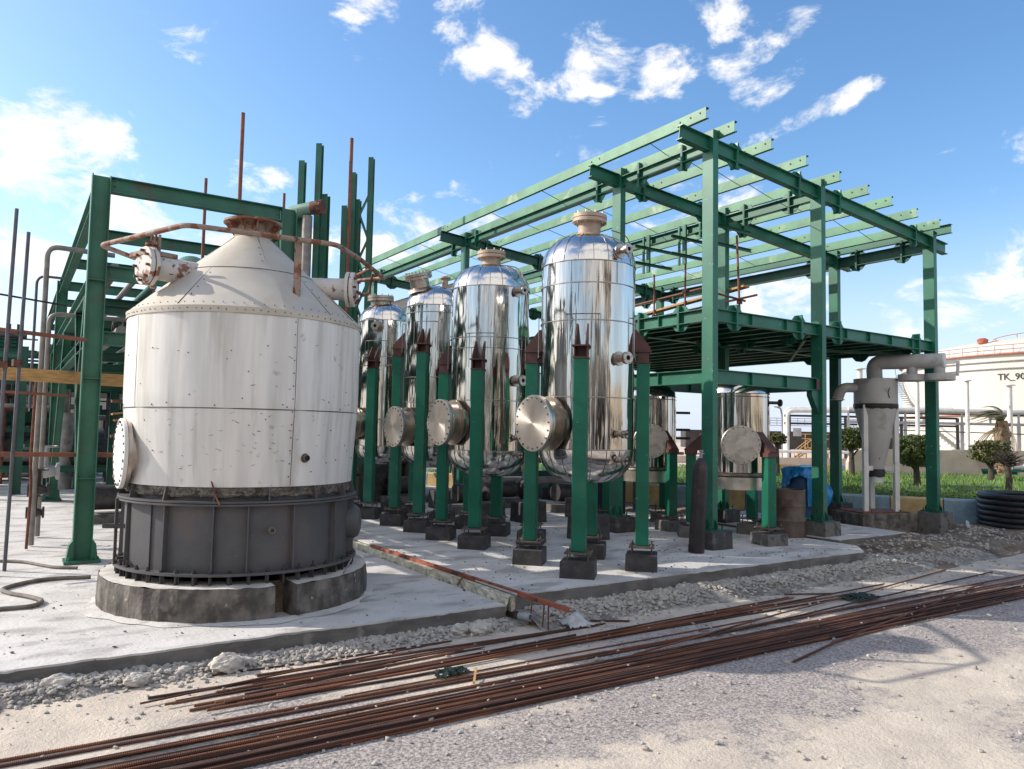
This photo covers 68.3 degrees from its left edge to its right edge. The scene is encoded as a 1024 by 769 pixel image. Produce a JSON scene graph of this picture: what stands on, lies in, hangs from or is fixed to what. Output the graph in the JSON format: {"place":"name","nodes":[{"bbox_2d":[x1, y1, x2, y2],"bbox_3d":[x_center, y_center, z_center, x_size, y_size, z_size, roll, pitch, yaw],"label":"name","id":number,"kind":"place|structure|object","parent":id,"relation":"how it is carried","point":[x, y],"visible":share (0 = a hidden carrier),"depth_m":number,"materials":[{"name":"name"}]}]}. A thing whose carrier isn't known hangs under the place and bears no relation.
{"place":"outdoors","nodes":[
{"label":"outdoors","id":0,"kind":"place"},
{"bbox_2d":[448,477,490,514],"bbox_3d":[-0.917,2.393,17.528,1.300,1.140,0.600,3,-4,-33],"label":"pump skid","id":1,"kind":"object","parent":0,"point":[456,493],"visible":0.45,"depth_m":17.31,"materials":[{"name":"grey metal"}]},
{"bbox_2d":[0,436,1023,768],"bbox_3d":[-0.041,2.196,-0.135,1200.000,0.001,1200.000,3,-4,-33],"label":"road","id":2,"kind":"structure","parent":0,"point":[774,722],"depth_m":5.98,"materials":[{"name":"concrete"}]},
{"bbox_2d":[0,606,505,683],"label":"concrete slab","id":3,"kind":"structure","parent":2,"relation":"on","point":[200,654],"depth_m":7.18,"materials":[{"name":"concrete"}]},
{"bbox_2d":[0,473,505,673],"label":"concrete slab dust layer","id":4,"kind":"object","parent":3,"relation":"on","point":[397,590],"visible":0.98,"depth_m":8.40,"materials":[{"name":"concrete"}]},
{"bbox_2d":[0,208,18,478],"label":"scaffold tube","id":5,"kind":"object","parent":4,"relation":"on","point":[4,364],"visible":1,"depth_m":10.00,"materials":[{"name":"metal"}]},
{"bbox_2d":[2,232,30,570],"bbox_3d":[-6.775,0.195,10.284,0.112,4.620,0.124,-1,-4,34],"label":"scaffold tube","id":6,"kind":"object","parent":4,"relation":"on","point":[17,362],"visible":1,"depth_m":10.27,"materials":[{"name":"metal"}]},
{"bbox_2d":[25,382,37,548],"bbox_3d":[-7.552,1.179,11.867,0.067,2.781,0.043,3,-4,-33],"label":"pipe","id":7,"kind":"object","parent":4,"relation":"on","point":[30,467],"visible":0.87,"depth_m":11.84,"materials":[{"name":"metal"}]},
{"bbox_2d":[0,575,90,610],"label":"hose","id":8,"kind":"object","parent":4,"relation":"on","point":[4,590],"visible":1,"depth_m":8.77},
{"bbox_2d":[0,346,122,494],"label":"process unit","id":9,"kind":"object","parent":4,"relation":"on","point":[67,468],"visible":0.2,"depth_m":22.19,"materials":[{"name":"green paint"}]},
{"bbox_2d":[0,324,122,483],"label":"process unit","id":10,"kind":"object","parent":4,"relation":"on","point":[8,412],"visible":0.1,"depth_m":25.48,"materials":[{"name":"metal"}]},
{"bbox_2d":[28,245,114,545],"bbox_3d":[-7.329,0.156,12.602,1.036,4.921,0.083,4,-5,-39],"label":"pipe","id":11,"kind":"object","parent":4,"relation":"on","point":[49,250],"visible":0.9,"depth_m":12.30,"materials":[{"name":"metal"}]},
{"bbox_2d":[34,312,126,535],"bbox_3d":[-7.519,0.711,13.713,1.771,3.942,0.083,3,-4,-33],"label":"pipe","id":12,"kind":"object","parent":4,"relation":"on","point":[51,317],"visible":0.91,"depth_m":13.25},
{"bbox_2d":[94,485,121,523],"bbox_3d":[-8.105,2.141,15.536,1.300,1.330,0.600,3,-4,-33],"label":"pump skid","id":13,"kind":"object","parent":4,"relation":"on","point":[105,497],"visible":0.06,"depth_m":15.21,"materials":[{"name":"grey metal"}]},
{"bbox_2d":[42,173,297,564],"bbox_3d":[-10.629,0.213,20.322,3.250,5.670,20.820,3,-4,-33],"label":"pipe rack","id":14,"kind":"object","parent":4,"relation":"on","point":[92,304],"visible":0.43,"depth_m":11.64,"materials":[{"name":"metal"}]},
{"bbox_2d":[85,554,373,627],"bbox_3d":[-3.266,2.341,9.055,3.285,0.396,3.287,3,-4,-33],"label":"round foundation","id":15,"kind":"object","parent":4,"relation":"on","point":[168,603],"visible":0.59,"depth_m":7.79,"materials":[{"name":"concrete"}]},
{"bbox_2d":[101,215,384,585],"bbox_3d":[-3.084,0.097,9.360,2.729,4.160,3.374,-2,-5,43],"label":"conical tank","id":16,"kind":"object","parent":15,"relation":"on","point":[233,446],"visible":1,"depth_m":8.08,"materials":[{"name":"grey metal"}]},
{"bbox_3d":[-6.058,1.069,11.902,0.126,3.100,0.118,3,-4,-33],"label":"scaffold tube","id":17,"kind":"object","parent":4,"relation":"on","visible":0},
{"bbox_2d":[0,367,123,386],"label":"scaffold plank","id":18,"kind":"object","parent":17,"relation":"on","point":[52,376],"visible":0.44,"depth_m":11.37,"materials":[{"name":"wood"}]},
{"bbox_2d":[140,640,451,704],"bbox_3d":[-1.773,2.564,6.842,2.969,0.020,0.063,4,-5,-40],"label":"rebar","id":19,"kind":"object","parent":2,"relation":"on","point":[197,691],"visible":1,"depth_m":6.66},
{"bbox_2d":[164,652,454,705],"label":"rebar","id":20,"kind":"object","parent":2,"relation":"on","point":[294,681],"visible":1,"depth_m":6.65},
{"bbox_2d":[216,645,480,692],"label":"rebar","id":21,"kind":"object","parent":2,"relation":"on","point":[278,681],"visible":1,"depth_m":6.62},
{"bbox_2d":[148,623,605,698],"bbox_3d":[-0.915,2.626,7.337,4.770,0.024,0.048,3,-4,-33],"label":"rebar","id":22,"kind":"object","parent":2,"relation":"on","point":[272,678],"visible":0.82,"depth_m":6.80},
{"bbox_2d":[257,623,601,676],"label":"rebar","id":23,"kind":"object","parent":2,"relation":"on","point":[386,656],"visible":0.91,"depth_m":7.41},
{"bbox_2d":[371,544,571,630],"bbox_3d":[-0.894,2.654,10.173,0.211,0.318,5.053,4,-4,-35],"label":"steel channel","id":24,"kind":"object","parent":2,"relation":"on","point":[548,603],"visible":1,"depth_m":9.51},
{"bbox_2d":[0,588,950,767],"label":"rebar","id":25,"kind":"object","parent":2,"relation":"on","point":[256,718],"visible":1,"depth_m":6.08,"materials":[{"name":"metal"}]},
{"bbox_2d":[206,597,793,711],"bbox_3d":[0.736,2.676,7.957,7.556,0.026,0.038,4,-4,-36],"label":"rebar","id":26,"kind":"object","parent":2,"relation":"on","point":[346,683],"visible":0.99,"depth_m":7.29,"materials":[{"name":"metal"}]},
{"bbox_2d":[224,597,788,703],"bbox_3d":[0.739,2.684,8.053,7.364,0.022,0.044,4,-4,-35],"label":"rebar","id":27,"kind":"object","parent":2,"relation":"on","point":[333,682],"visible":0.92,"depth_m":7.20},
{"bbox_2d":[0,574,1023,762],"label":"rebar","id":28,"kind":"object","parent":2,"relation":"on","point":[251,715],"visible":0.88,"depth_m":6.08,"materials":[{"name":"metal"}]},
{"bbox_2d":[1,566,1023,768],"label":"road pebbles","id":29,"kind":"object","parent":2,"relation":"on","point":[647,748],"visible":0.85,"depth_m":6.50,"materials":[{"name":"stone"}]},
{"bbox_2d":[198,632,836,768],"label":"rebar","id":30,"kind":"object","parent":2,"relation":"on","point":[395,726],"visible":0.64,"depth_m":5.44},
{"bbox_2d":[36,579,1023,768],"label":"rebar","id":31,"kind":"object","parent":2,"relation":"on","point":[594,663],"visible":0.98,"depth_m":6.86,"materials":[{"name":"metal"}]},
{"bbox_2d":[43,580,1023,768],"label":"rebar","id":32,"kind":"object","parent":2,"relation":"on","point":[212,737],"visible":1,"depth_m":5.60,"materials":[{"name":"metal"}]},
{"bbox_2d":[85,585,1018,768],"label":"rebar","id":33,"kind":"object","parent":2,"relation":"on","point":[386,710],"visible":0.96,"depth_m":6.14,"materials":[{"name":"metal"}]},
{"bbox_2d":[101,587,1004,768],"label":"rebar","id":34,"kind":"object","parent":2,"relation":"on","point":[141,762],"visible":0.99,"depth_m":5.83,"materials":[{"name":"metal"}]},
{"bbox_2d":[344,617,762,696],"bbox_3d":[0.893,2.683,7.682,5.450,0.016,0.036,3,-4,-34],"label":"rebar","id":35,"kind":"object","parent":2,"relation":"on","point":[541,659],"visible":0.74,"depth_m":7.28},
{"bbox_2d":[95,587,1023,768],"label":"rebar","id":36,"kind":"object","parent":2,"relation":"on","point":[638,663],"visible":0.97,"depth_m":7.66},
{"bbox_2d":[139,595,989,768],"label":"rebar","id":37,"kind":"object","parent":2,"relation":"on","point":[159,766],"visible":0.55,"depth_m":5.26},
{"bbox_2d":[277,592,855,694],"bbox_3d":[1.449,2.712,8.328,8.050,0.026,0.052,3,-4,-34],"label":"rebar","id":38,"kind":"object","parent":2,"relation":"on","point":[492,657],"visible":0.96,"depth_m":7.70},
{"bbox_2d":[125,589,1023,768],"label":"rebar","id":39,"kind":"object","parent":2,"relation":"on","point":[282,738],"visible":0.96,"depth_m":5.64,"materials":[{"name":"metal"}]},
{"bbox_2d":[166,589,1016,768],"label":"rebar","id":40,"kind":"object","parent":2,"relation":"on","point":[390,721],"visible":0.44,"depth_m":5.60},
{"bbox_2d":[170,589,1022,768],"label":"rebar","id":41,"kind":"object","parent":2,"relation":"on","point":[715,653],"visible":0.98,"depth_m":7.30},
{"bbox_2d":[172,588,1023,768],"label":"rebar","id":42,"kind":"object","parent":2,"relation":"on","point":[688,661],"visible":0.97,"depth_m":6.98,"materials":[{"name":"metal"}]},
{"bbox_2d":[174,592,1023,768],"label":"rebar","id":43,"kind":"object","parent":2,"relation":"on","point":[389,724],"visible":0.96,"depth_m":6.10,"materials":[{"name":"metal"}]},
{"bbox_2d":[191,594,1023,768],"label":"rebar","id":44,"kind":"object","parent":2,"relation":"on","point":[552,693],"visible":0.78,"depth_m":6.10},
{"bbox_2d":[353,539,863,619],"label":"concrete slab","id":45,"kind":"structure","parent":2,"relation":"on","point":[598,591],"depth_m":10.21,"materials":[{"name":"concrete"}]},
{"bbox_2d":[353,540,514,611],"bbox_3d":[-1.498,2.673,11.035,0.142,0.173,5.350,3,-4,-33],"label":"slab joint","id":46,"kind":"object","parent":45,"relation":"attached to","point":[507,600],"visible":0.6,"depth_m":10.11,"materials":[{"name":"concrete"}]},
{"bbox_2d":[353,486,863,594],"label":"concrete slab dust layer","id":47,"kind":"object","parent":45,"relation":"on","point":[540,579],"visible":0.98,"depth_m":11.93,"materials":[{"name":"concrete"}]},
{"bbox_2d":[275,199,325,276],"bbox_3d":[-5.556,-0.791,18.890,1.533,7.688,0.386,0,-4,15],"label":"capped pipe","id":48,"kind":"object","parent":47,"relation":"on","point":[306,210],"visible":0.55,"depth_m":18.87,"materials":[{"name":"metal"}]},
{"bbox_2d":[297,160,306,236],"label":"steel column","id":49,"kind":"structure","parent":47,"relation":"on","point":[302,172],"depth_m":19.39,"materials":[{"name":"metal"}]},
{"bbox_2d":[311,143,323,277],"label":"steel column","id":50,"kind":"structure","parent":47,"relation":"on","point":[317,220],"depth_m":19.64,"materials":[{"name":"metal"}]},
{"bbox_2d":[320,194,329,277],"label":"steel column","id":51,"kind":"structure","parent":47,"relation":"on","point":[325,225],"depth_m":19.98,"materials":[{"name":"metal"}]},
{"bbox_2d":[338,205,347,309],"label":"steel column","id":52,"kind":"structure","parent":47,"relation":"on","point":[343,241],"depth_m":19.85,"materials":[{"name":"metal"}]},
{"bbox_2d":[344,138,353,313],"bbox_3d":[-4.259,-1.656,19.354,0.158,9.520,0.158,3,-4,-33],"label":"upright tube","id":53,"kind":"object","parent":47,"relation":"on","point":[349,205],"visible":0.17,"depth_m":19.50,"materials":[{"name":"metal"}]},
{"bbox_2d":[348,172,356,318],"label":"steel column","id":54,"kind":"structure","parent":47,"relation":"on","point":[353,224],"depth_m":20.05,"materials":[{"name":"metal"}]},
{"bbox_2d":[353,157,374,499],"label":"laced column","id":55,"kind":"structure","parent":47,"relation":"on","point":[368,229],"depth_m":20.33,"materials":[{"name":"metal"}]},
{"bbox_2d":[359,506,381,519],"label":"concrete pedestal","id":56,"kind":"object","parent":47,"relation":"on","point":[371,513],"visible":0.56,"depth_m":15.80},
{"bbox_2d":[351,293,413,507],"bbox_3d":[-2.942,0.320,16.816,1.765,4.715,1.560,3,-4,-33],"label":"pressure vessel","id":57,"kind":"object","parent":56,"relation":"on","point":[381,320],"visible":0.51,"depth_m":16.35,"materials":[{"name":"silver metal"}]},
{"bbox_2d":[403,518,432,532],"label":"concrete pedestal","id":58,"kind":"object","parent":47,"relation":"on","point":[415,525],"visible":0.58,"depth_m":13.90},
{"bbox_2d":[383,269,468,520],"bbox_3d":[-1.629,0.151,14.945,1.760,4.870,1.570,3,-4,-33],"label":"pressure vessel","id":59,"kind":"object","parent":58,"relation":"on","point":[422,341],"visible":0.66,"depth_m":14.50,"materials":[{"name":"silver metal"}]},
{"bbox_2d":[425,524,455,540],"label":"concrete pedestal","id":60,"kind":"object","parent":47,"relation":"on","point":[440,532],"visible":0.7,"depth_m":12.98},
{"bbox_2d":[356,455,571,501],"bbox_3d":[-2.624,1.896,23.150,10.795,2.757,8.974,3,-4,-33],"label":"process unit","id":61,"kind":"object","parent":47,"relation":"on","point":[381,473],"visible":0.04,"depth_m":20.00,"materials":[{"name":"green paint"}]},
{"bbox_2d":[457,532,490,549],"bbox_3d":[-0.616,2.556,12.242,0.472,0.265,0.445,0,-4,12],"label":"concrete pedestal","id":62,"kind":"object","parent":47,"relation":"on","point":[472,541],"visible":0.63,"depth_m":12.05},
{"bbox_2d":[427,248,543,535],"bbox_3d":[-0.481,0.052,13.089,1.855,4.883,1.692,3,-4,-33],"label":"pressure vessel","id":63,"kind":"object","parent":62,"relation":"on","point":[471,417],"visible":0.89,"depth_m":12.62,"materials":[{"name":"silver metal"}]},
{"bbox_2d":[503,463,538,507],"bbox_3d":[-0.026,2.504,19.075,1.300,1.140,0.600,3,-4,-33],"label":"pump skid","id":64,"kind":"object","parent":47,"relation":"on","point":[512,488],"visible":0.51,"depth_m":18.91,"materials":[{"name":"grey metal"}]},
{"bbox_2d":[512,545,546,565],"bbox_3d":[0.255,2.491,10.936,0.442,0.267,0.463,0,-4,12],"label":"concrete pedestal","id":65,"kind":"object","parent":47,"relation":"on","point":[530,555],"visible":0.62,"depth_m":10.73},
{"bbox_2d":[546,483,571,512],"bbox_3d":[1.414,2.487,18.349,1.300,1.140,0.600,3,-4,-33],"label":"pump skid","id":66,"kind":"object","parent":47,"relation":"on","point":[560,491],"visible":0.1,"depth_m":18.02,"materials":[{"name":"grey metal"}]},
{"bbox_2d":[559,556,596,579],"bbox_3d":[0.877,2.444,9.996,0.469,0.272,0.447,0,-4,12],"label":"concrete pedestal","id":67,"kind":"object","parent":47,"relation":"on","point":[574,567],"visible":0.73,"depth_m":9.79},
{"bbox_2d":[515,209,654,560],"bbox_3d":[1.008,-0.073,10.839,1.862,4.913,1.696,3,-4,-33],"label":"pressure vessel","id":68,"kind":"object","parent":67,"relation":"on","point":[574,423],"visible":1,"depth_m":10.39,"materials":[{"name":"silver metal"}]},
{"bbox_2d":[625,550,657,572],"bbox_3d":[1.825,2.500,10.618,0.446,0.267,0.465,0,-4,12],"label":"concrete pedestal","id":69,"kind":"object","parent":47,"relation":"on","point":[640,561],"visible":0.77,"depth_m":10.41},
{"bbox_2d":[359,107,952,531],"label":"open steel building","id":70,"kind":"structure","parent":47,"relation":"on","point":[709,343],"depth_m":16.25,"materials":[{"name":"green paint"}]},
{"bbox_2d":[677,524,689,537],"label":"concrete pedestal","id":71,"kind":"object","parent":47,"relation":"on","point":[682,531],"visible":0.33,"depth_m":13.90,"materials":[{"name":"grey concrete"}]},
{"bbox_2d":[680,384,783,533],"bbox_3d":[4.318,1.253,14.029,1.917,2.820,1.829,3,-4,-33],"label":"pressure vessel","id":72,"kind":"object","parent":71,"relation":"on","point":[747,454],"visible":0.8,"depth_m":13.57,"materials":[{"name":"silver metal"}]},
{"bbox_2d":[688,450,707,553],"bbox_3d":[3.010,1.887,12.219,0.311,1.656,0.280,3,-4,-33],"label":"gas cylinder","id":73,"kind":"object","parent":47,"relation":"on","point":[696,545],"visible":1,"depth_m":12.12,"materials":[{"name":"metal"}]},
{"bbox_2d":[704,530,732,550],"bbox_3d":[3.356,2.624,12.740,0.508,0.336,0.528,3,-4,-33],"label":"concrete pedestal","id":74,"kind":"object","parent":47,"relation":"on","point":[719,540],"visible":0.4,"depth_m":12.50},
{"bbox_2d":[750,531,787,546],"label":"concrete pedestal","id":75,"kind":"object","parent":47,"relation":"on","point":[766,539],"visible":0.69,"depth_m":13.07,"materials":[{"name":"grey concrete"}]},
{"bbox_2d":[773,488,805,537],"bbox_3d":[5.311,2.448,14.451,0.600,0.885,0.600,3,-4,-33],"label":"oil drum","id":76,"kind":"object","parent":47,"relation":"on","point":[790,510],"visible":0.78,"depth_m":14.20,"materials":[{"name":"metal"}]},
{"bbox_2d":[204,596,1023,768],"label":"rebar","id":77,"kind":"object","parent":2,"relation":"on","point":[251,760],"visible":1,"depth_m":6.12,"materials":[{"name":"metal"}]},
{"bbox_2d":[224,594,1019,768],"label":"rebar","id":78,"kind":"object","parent":2,"relation":"on","point":[623,683],"visible":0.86,"depth_m":6.80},
{"bbox_2d":[258,580,1022,734],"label":"rebar","id":79,"kind":"object","parent":2,"relation":"on","point":[379,709],"visible":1,"depth_m":6.79,"materials":[{"name":"metal"}]},
{"bbox_2d":[262,590,1023,740],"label":"rebar","id":80,"kind":"object","parent":2,"relation":"on","point":[631,668],"visible":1,"depth_m":6.84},
{"bbox_2d":[341,598,1021,746],"bbox_3d":[3.236,2.749,8.064,10.520,0.022,0.060,3,-4,-33],"label":"rebar","id":81,"kind":"object","parent":2,"relation":"on","point":[422,727],"visible":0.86,"depth_m":5.74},
{"bbox_2d":[515,550,1001,630],"bbox_3d":[4.623,2.944,11.358,10.500,0.187,1.150,3,-4,-33],"label":"gravel bed","id":82,"kind":"object","parent":2,"relation":"on","point":[723,597],"visible":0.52,"depth_m":10.60,"materials":[{"name":"gravel"}]},
{"bbox_2d":[632,569,945,654],"bbox_3d":[4.223,2.868,9.995,7.983,0.042,0.060,4,-5,-41],"label":"rebar","id":83,"kind":"object","parent":2,"relation":"on","point":[676,642],"visible":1,"depth_m":8.89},
{"bbox_2d":[558,501,1023,569],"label":"dirt mound","id":84,"kind":"object","parent":2,"relation":"on","point":[1004,549],"visible":0.09,"depth_m":14.85,"materials":[{"name":"gravel"}]},
{"bbox_2d":[832,510,917,531],"bbox_3d":[8.100,3.043,16.896,1.450,0.400,1.000,2,-4,-16],"label":"concrete pedestal","id":85,"kind":"object","parent":84,"relation":"on","point":[898,521],"visible":0.6,"depth_m":16.47,"materials":[{"name":"concrete"}]},
{"bbox_2d":[830,353,959,513],"bbox_3d":[8.370,1.069,16.591,1.570,3.512,2.159,3,-4,-33],"label":"cyclone separator","id":86,"kind":"object","parent":85,"relation":"on","point":[875,400],"visible":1,"depth_m":16.72,"materials":[{"name":"metal"}]},
{"bbox_2d":[917,511,952,533],"bbox_3d":[9.357,3.055,16.697,0.556,0.484,0.529,3,-4,-33],"label":"concrete pedestal","id":87,"kind":"object","parent":84,"relation":"on","point":[934,523],"visible":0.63,"depth_m":16.52,"materials":[{"name":"grey concrete"}]},
{"bbox_2d":[943,498,977,522],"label":"kerb block","id":88,"kind":"structure","parent":84,"relation":"on","point":[963,510],"depth_m":18.32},
{"bbox_2d":[976,490,1023,529],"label":"corrugated pipe coil","id":89,"kind":"object","parent":84,"relation":"on","point":[1004,509],"visible":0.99,"depth_m":17.07,"materials":[{"name":"black plastic"}]},
{"bbox_2d":[678,517,905,544],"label":"concrete slab","id":90,"kind":"structure","parent":2,"relation":"on","point":[860,540],"depth_m":14.28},
{"bbox_2d":[679,511,905,540],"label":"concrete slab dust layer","id":91,"kind":"object","parent":90,"relation":"on","point":[851,531],"visible":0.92,"depth_m":15.02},
{"bbox_2d":[785,471,811,517],"bbox_3d":[6.447,2.423,16.766,0.760,1.160,0.756,3,-4,-33],"label":"plastic drum","id":92,"kind":"object","parent":91,"relation":"on","point":[798,482],"visible":0.15,"depth_m":16.44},
{"bbox_2d":[781,466,832,506],"bbox_3d":[6.584,2.228,16.530,1.132,0.866,0.738,2,-4,-13],"label":"plastic sheet","id":93,"kind":"object","parent":92,"relation":"on","point":[805,472],"visible":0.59,"depth_m":16.38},
{"bbox_2d":[806,521,840,539],"bbox_3d":[5.909,2.777,14.424,0.504,0.339,0.526,3,-4,-33],"label":"concrete pedestal","id":94,"kind":"object","parent":91,"relation":"on","point":[825,529],"visible":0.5,"depth_m":14.23,"materials":[{"name":"grey concrete"}]},
{"bbox_2d":[709,571,992,636],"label":"rebar","id":95,"kind":"object","parent":2,"relation":"on","point":[711,635],"visible":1,"depth_m":9.61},
{"bbox_2d":[0,525,1023,715],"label":"gravel","id":96,"kind":"structure","parent":0,"point":[632,598],"depth_m":8.97,"materials":[{"name":"gravel"}]},
{"bbox_2d":[208,652,246,673],"bbox_3d":[-2.552,2.513,6.783,0.328,0.217,0.244,3,-4,-33],"label":"rock","id":97,"kind":"object","parent":96,"relation":"on","point":[228,662],"visible":0.92,"depth_m":6.71,"materials":[{"name":"stone"}]},
{"bbox_2d":[0,0,1023,435],"label":"sky","id":98,"kind":"structure","parent":0,"point":[460,108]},
{"bbox_2d":[541,442,843,466],"bbox_3d":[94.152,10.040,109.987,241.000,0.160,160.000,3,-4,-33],"label":"hedge","id":99,"kind":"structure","parent":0,"point":[681,449],"depth_m":62.27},
{"bbox_2d":[681,430,899,450],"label":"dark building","id":100,"kind":"structure","parent":99,"relation":"on","point":[797,441],"depth_m":88.81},
{"bbox_2d":[770,407,959,458],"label":"lagged pipe rack","id":101,"kind":"object","parent":99,"relation":"on","point":[786,420],"visible":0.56,"depth_m":44.95,"materials":[{"name":"metal"}]},
{"bbox_2d":[847,407,1023,457],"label":"pipe bridge","id":102,"kind":"structure","parent":99,"relation":"on","point":[961,412],"depth_m":39.90,"materials":[{"name":"white paint"}]},
{"bbox_2d":[895,333,1023,450],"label":"storage tank","id":103,"kind":"object","parent":99,"relation":"on","point":[989,369],"visible":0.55,"depth_m":56.51,"materials":[{"name":"metal"}]},
{"bbox_2d":[968,406,1017,474],"bbox_3d":[19.560,2.374,30.962,1.685,2.988,1.910,0,-4,19],"label":"palm tree","id":104,"kind":"object","parent":99,"relation":"on","point":[1001,431],"visible":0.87,"depth_m":30.82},
{"bbox_2d":[426,463,1023,498],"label":"grass verge","id":105,"kind":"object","parent":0,"point":[922,481],"depth_m":25.30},
{"bbox_2d":[842,427,861,475],"bbox_3d":[12.629,2.535,28.069,1.032,1.967,0.999,3,-4,-33],"label":"clipped shrub","id":106,"kind":"object","parent":105,"relation":"on","point":[851,440],"visible":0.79,"depth_m":27.91,"materials":[{"name":"green plant"}]},
{"bbox_2d":[846,448,982,474],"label":"broken wall","id":107,"kind":"structure","parent":105,"relation":"on","point":[954,461],"depth_m":29.88,"materials":[{"name":"concrete"}]},
{"bbox_2d":[899,433,940,485],"bbox_3d":[12.850,2.431,23.977,1.235,1.782,1.188,3,-4,-33],"label":"clipped shrub","id":108,"kind":"object","parent":105,"relation":"on","point":[912,451],"visible":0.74,"depth_m":23.76,"materials":[{"name":"green plant"}]},
{"bbox_2d":[967,439,1012,479],"bbox_3d":[17.147,2.720,27.021,1.348,1.538,1.267,3,-4,-33],"label":"clipped shrub","id":109,"kind":"object","parent":105,"relation":"on","point":[978,450],"visible":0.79,"depth_m":26.88,"materials":[{"name":"green plant"}]},
{"bbox_2d":[986,447,1023,489],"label":"dry shrub","id":110,"kind":"object","parent":105,"relation":"on","point":[1007,461],"visible":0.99,"depth_m":21.92,"materials":[{"name":"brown plant"}]},
{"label":"concrete pedestal","id":111,"kind":"object","parent":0,"visible":0},
{"bbox_2d":[598,386,683,520],"bbox_3d":[2.953,1.332,15.726,1.917,2.820,1.829,3,-4,-33],"label":"pressure vessel","id":112,"kind":"object","parent":111,"relation":"on","point":[663,450],"visible":0.59,"depth_m":15.24,"materials":[{"name":"silver metal"}]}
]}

